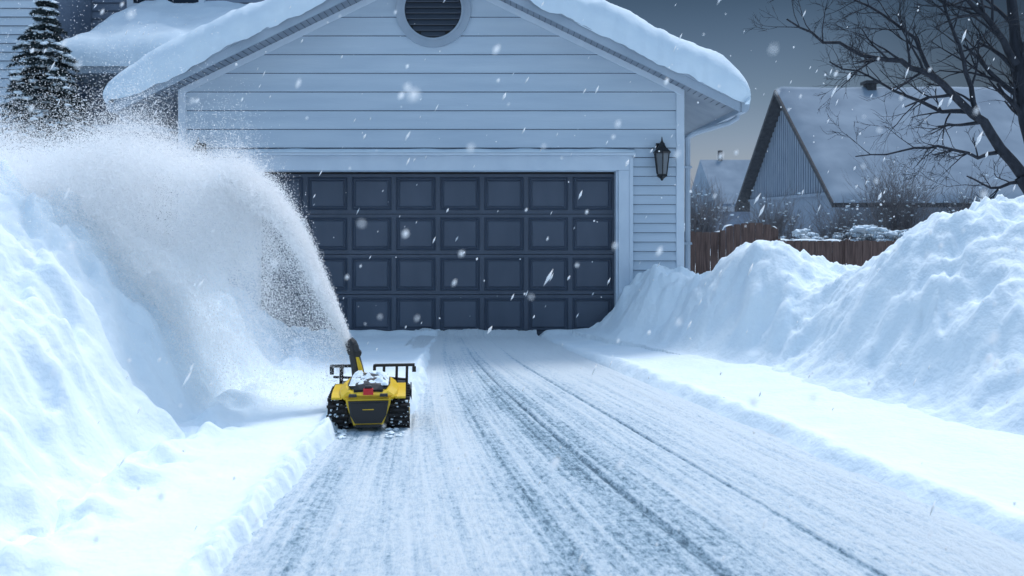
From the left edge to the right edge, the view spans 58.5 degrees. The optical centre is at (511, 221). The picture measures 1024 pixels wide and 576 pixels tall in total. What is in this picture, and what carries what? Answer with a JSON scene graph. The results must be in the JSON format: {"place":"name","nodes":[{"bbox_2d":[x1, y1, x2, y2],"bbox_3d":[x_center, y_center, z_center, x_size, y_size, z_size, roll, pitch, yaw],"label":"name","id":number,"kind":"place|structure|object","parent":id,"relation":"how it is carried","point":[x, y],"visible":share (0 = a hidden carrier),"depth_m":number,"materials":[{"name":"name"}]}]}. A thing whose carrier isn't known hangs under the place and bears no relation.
{"place":"outdoors","nodes":[
{"label":"outdoors","id":0,"kind":"place"},
{"bbox_2d":[106,0,749,140],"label":"roof","id":1,"kind":"structure","parent":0,"point":[710,107],"depth_m":11.70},
{"bbox_2d":[103,0,750,103],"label":"roof snow","id":2,"kind":"structure","parent":1,"relation":"on","point":[646,39],"depth_m":11.45,"materials":[{"name":"white snow"}]},
{"bbox_2d":[0,0,1020,575],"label":"falling snow","id":3,"kind":"structure","parent":0,"point":[550,276],"depth_m":1.93,"materials":[{"name":"white snow"}]},
{"bbox_2d":[0,223,1023,575],"bbox_3d":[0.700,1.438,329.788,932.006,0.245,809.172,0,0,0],"label":"snow covered ground","id":4,"kind":"structure","parent":0,"point":[962,471],"depth_m":5.58,"materials":[{"name":"white snow"}]},
{"bbox_2d":[0,0,91,151],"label":"wing wall","id":5,"kind":"structure","parent":4,"relation":"on","point":[70,11],"depth_m":15.50,"materials":[{"name":"grey wood"}]},
{"bbox_2d":[61,66,127,89],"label":"porch roof","id":6,"kind":"structure","parent":5,"relation":"attached to","point":[95,76],"depth_m":13.82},
{"bbox_2d":[48,0,256,65],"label":"porch snow","id":7,"kind":"structure","parent":6,"relation":"on","point":[166,24],"depth_m":14.36,"materials":[{"name":"white snow"}]},
{"bbox_2d":[49,0,205,236],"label":"wing trim and windows","id":8,"kind":"structure","parent":5,"relation":"attached to","point":[136,2],"depth_m":15.90,"materials":[{"name":"white wood"}]},
{"bbox_2d":[0,0,263,250],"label":"wing siding","id":9,"kind":"object","parent":5,"relation":"attached to","point":[11,13],"visible":0.09,"depth_m":14.59,"materials":[{"name":"grey wood"}]},
{"bbox_2d":[0,0,119,213],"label":"spruce tree","id":10,"kind":"object","parent":4,"relation":"on","point":[47,27],"visible":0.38,"depth_m":12.75,"materials":[{"name":"green plant"}]},
{"bbox_2d":[0,158,298,541],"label":"snow bank","id":11,"kind":"structure","parent":4,"relation":"on","point":[57,441],"depth_m":5.84,"materials":[{"name":"white snow"}]},
{"bbox_2d":[0,0,350,408],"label":"snow plume","id":12,"kind":"object","parent":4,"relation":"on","point":[117,162],"visible":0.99,"depth_m":7.07,"materials":[{"name":"white snow"}]},
{"bbox_2d":[240,149,633,171],"bbox_3d":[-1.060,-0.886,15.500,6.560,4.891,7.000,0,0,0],"label":"door frame","id":13,"kind":"object","parent":4,"relation":"on","point":[443,171],"visible":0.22,"depth_m":12.02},
{"bbox_2d":[120,114,739,270],"bbox_3d":[-1.060,0.050,11.900,8.012,2.900,0.272,0,0,0],"label":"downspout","id":14,"kind":"object","parent":13,"relation":"attached to","point":[687,168],"visible":0.53,"depth_m":11.97,"materials":[{"name":"white metal"}]},
{"bbox_2d":[186,0,675,287],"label":"lap siding","id":15,"kind":"object","parent":13,"relation":"attached to","point":[333,95],"visible":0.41,"depth_m":11.98,"materials":[{"name":"blue"}]},
{"bbox_2d":[191,137,206,160],"bbox_3d":[-4.060,-0.815,11.845,0.219,0.566,0.250,0,0,0],"label":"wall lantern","id":16,"kind":"object","parent":15,"relation":"attached to","point":[199,148],"depth_m":11.79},
{"bbox_2d":[653,137,670,180],"bbox_3d":[1.940,-0.815,11.845,0.219,0.566,0.250,0,0,0],"label":"wall lantern","id":17,"kind":"object","parent":15,"relation":"attached to","point":[661,157],"depth_m":11.78,"materials":[{"name":"black metal"}]},
{"bbox_2d":[178,0,683,307],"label":"trim","id":18,"kind":"structure","parent":13,"relation":"attached to","point":[503,161],"depth_m":11.95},
{"bbox_2d":[238,148,634,151],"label":"cornice snow","id":19,"kind":"structure","parent":18,"relation":"on","point":[443,150],"depth_m":11.91,"materials":[{"name":"white snow"}]},
{"bbox_2d":[396,0,470,47],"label":"vent ring","id":20,"kind":"object","parent":13,"relation":"attached to","point":[453,35],"visible":1,"depth_m":11.93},
{"bbox_2d":[405,0,460,37],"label":"vent louvres","id":21,"kind":"object","parent":20,"relation":"attached to","point":[432,18],"visible":1,"depth_m":11.94,"materials":[{"name":"black metal"}]},
{"bbox_2d":[261,174,613,333],"bbox_3d":[-0.985,0.434,12.174,4.696,2.132,0.072,0,0,0],"label":"garage door","id":22,"kind":"structure","parent":13,"relation":"attached to","point":[473,220],"depth_m":12.14,"materials":[{"name":"metal"}]},
{"bbox_2d":[264,172,613,335],"bbox_3d":[-0.985,0.430,12.230,4.736,2.240,0.020,0,0,0],"label":"door backing","id":23,"kind":"object","parent":13,"relation":"attached to","point":[449,254],"depth_m":12.22,"materials":[{"name":"black metal"}]},
{"bbox_2d":[684,165,740,232],"bbox_3d":[4.831,-0.038,24.101,2.298,2.885,2.433,0,0,0],"label":"bare shrub","id":24,"kind":"object","parent":4,"relation":"on","point":[708,226],"visible":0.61,"depth_m":23.80,"materials":[{"name":"brown plant"}]},
{"bbox_2d":[690,150,749,232],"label":"house","id":25,"kind":"structure","parent":4,"relation":"on","point":[730,175],"depth_m":48.55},
{"bbox_2d":[731,180,829,239],"bbox_3d":[6.494,0.163,21.947,2.380,2.486,2.366,0,0,-35],"label":"bare shrub","id":26,"kind":"object","parent":4,"relation":"on","point":[779,222],"visible":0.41,"depth_m":21.92,"materials":[{"name":"brown plant"}]},
{"bbox_2d":[684,223,895,273],"bbox_3d":[6.667,0.759,17.192,8.734,1.482,0.085,0,0,0],"label":"wooden fence","id":27,"kind":"object","parent":4,"relation":"on","point":[708,251],"visible":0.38,"depth_m":17.20,"materials":[{"name":"brown wood"}]},
{"bbox_2d":[572,194,1023,434],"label":"snow bank","id":28,"kind":"structure","parent":4,"relation":"on","point":[775,295],"depth_m":7.71,"materials":[{"name":"white snow"}]},
{"bbox_2d":[778,225,910,250],"bbox_3d":[8.053,0.667,18.980,5.702,1.265,1.842,0,0,0],"label":"snowy hedge","id":29,"kind":"object","parent":4,"relation":"on","point":[869,231],"visible":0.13,"depth_m":18.44,"materials":[{"name":"white snow"}]},
{"bbox_2d":[797,186,900,239],"bbox_3d":[7.118,0.266,19.636,2.187,2.282,2.150,0,0,0],"label":"bare shrub","id":30,"kind":"object","parent":4,"relation":"on","point":[842,220],"visible":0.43,"depth_m":19.38,"materials":[{"name":"brown plant"}]},
{"bbox_2d":[750,130,964,240],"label":"walls","id":31,"kind":"structure","parent":4,"relation":"on","point":[804,201],"depth_m":29.29,"materials":[{"name":"grey wood"}]},
{"bbox_2d":[748,111,825,201],"bbox_3d":[9.464,-2.530,31.525,0.068,3.481,9.950,0,0,0],"label":"board and batten","id":32,"kind":"object","parent":31,"relation":"attached to","point":[781,157],"visible":0.65,"depth_m":31.77,"materials":[{"name":"grey wood"}]},
{"bbox_2d":[734,90,969,211],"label":"roof trim","id":33,"kind":"structure","parent":31,"relation":"on","point":[764,138],"depth_m":32.95,"materials":[{"name":"grey wood"}]},
{"bbox_2d":[860,80,877,89],"bbox_3d":[12.350,-4.400,31.550,0.460,0.880,0.560,0,0,0],"label":"chimney","id":34,"kind":"object","parent":33,"relation":"on","point":[867,84],"visible":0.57,"depth_m":31.35,"materials":[{"name":"grey brick"}]},
{"bbox_2d":[745,0,1023,211],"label":"bare tree","id":35,"kind":"object","parent":4,"relation":"on","point":[1013,47],"visible":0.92,"depth_m":13.38,"materials":[{"name":"brown plant"}]},
{"bbox_2d":[832,136,979,234],"bbox_3d":[8.730,-0.297,20.463,3.044,3.405,3.599,0,0,0],"label":"bare shrub","id":36,"kind":"object","parent":4,"relation":"on","point":[903,220],"visible":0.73,"depth_m":20.30,"materials":[{"name":"brown plant"}]},
{"bbox_2d":[921,167,1005,213],"bbox_3d":[9.873,0.076,19.521,2.057,2.660,2.264,0,0,28],"label":"bare shrub","id":37,"kind":"object","parent":4,"relation":"on","point":[962,205],"visible":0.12,"depth_m":19.57,"materials":[{"name":"brown plant"}]},
{"bbox_2d":[219,328,1023,575],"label":"driveway","id":38,"kind":"structure","parent":0,"point":[696,475],"depth_m":4.96,"materials":[{"name":"white snow"}]},
{"bbox_2d":[326,337,415,438],"bbox_3d":[-1.061,1.205,6.906,0.672,0.606,1.206,0,0,-6],"label":"robotic snow blower","id":39,"kind":"object","parent":38,"relation":"on","point":[359,398],"visible":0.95,"depth_m":6.59,"materials":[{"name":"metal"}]},
{"bbox_2d":[606,0,1023,222],"label":"sky","id":40,"kind":"structure","parent":0,"point":[750,52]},
{"bbox_2d":[776,87,1023,202],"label":"roof snow","id":41,"kind":"structure","parent":0,"point":[833,157],"depth_m":28.61,"materials":[{"name":"white snow"}]}
]}

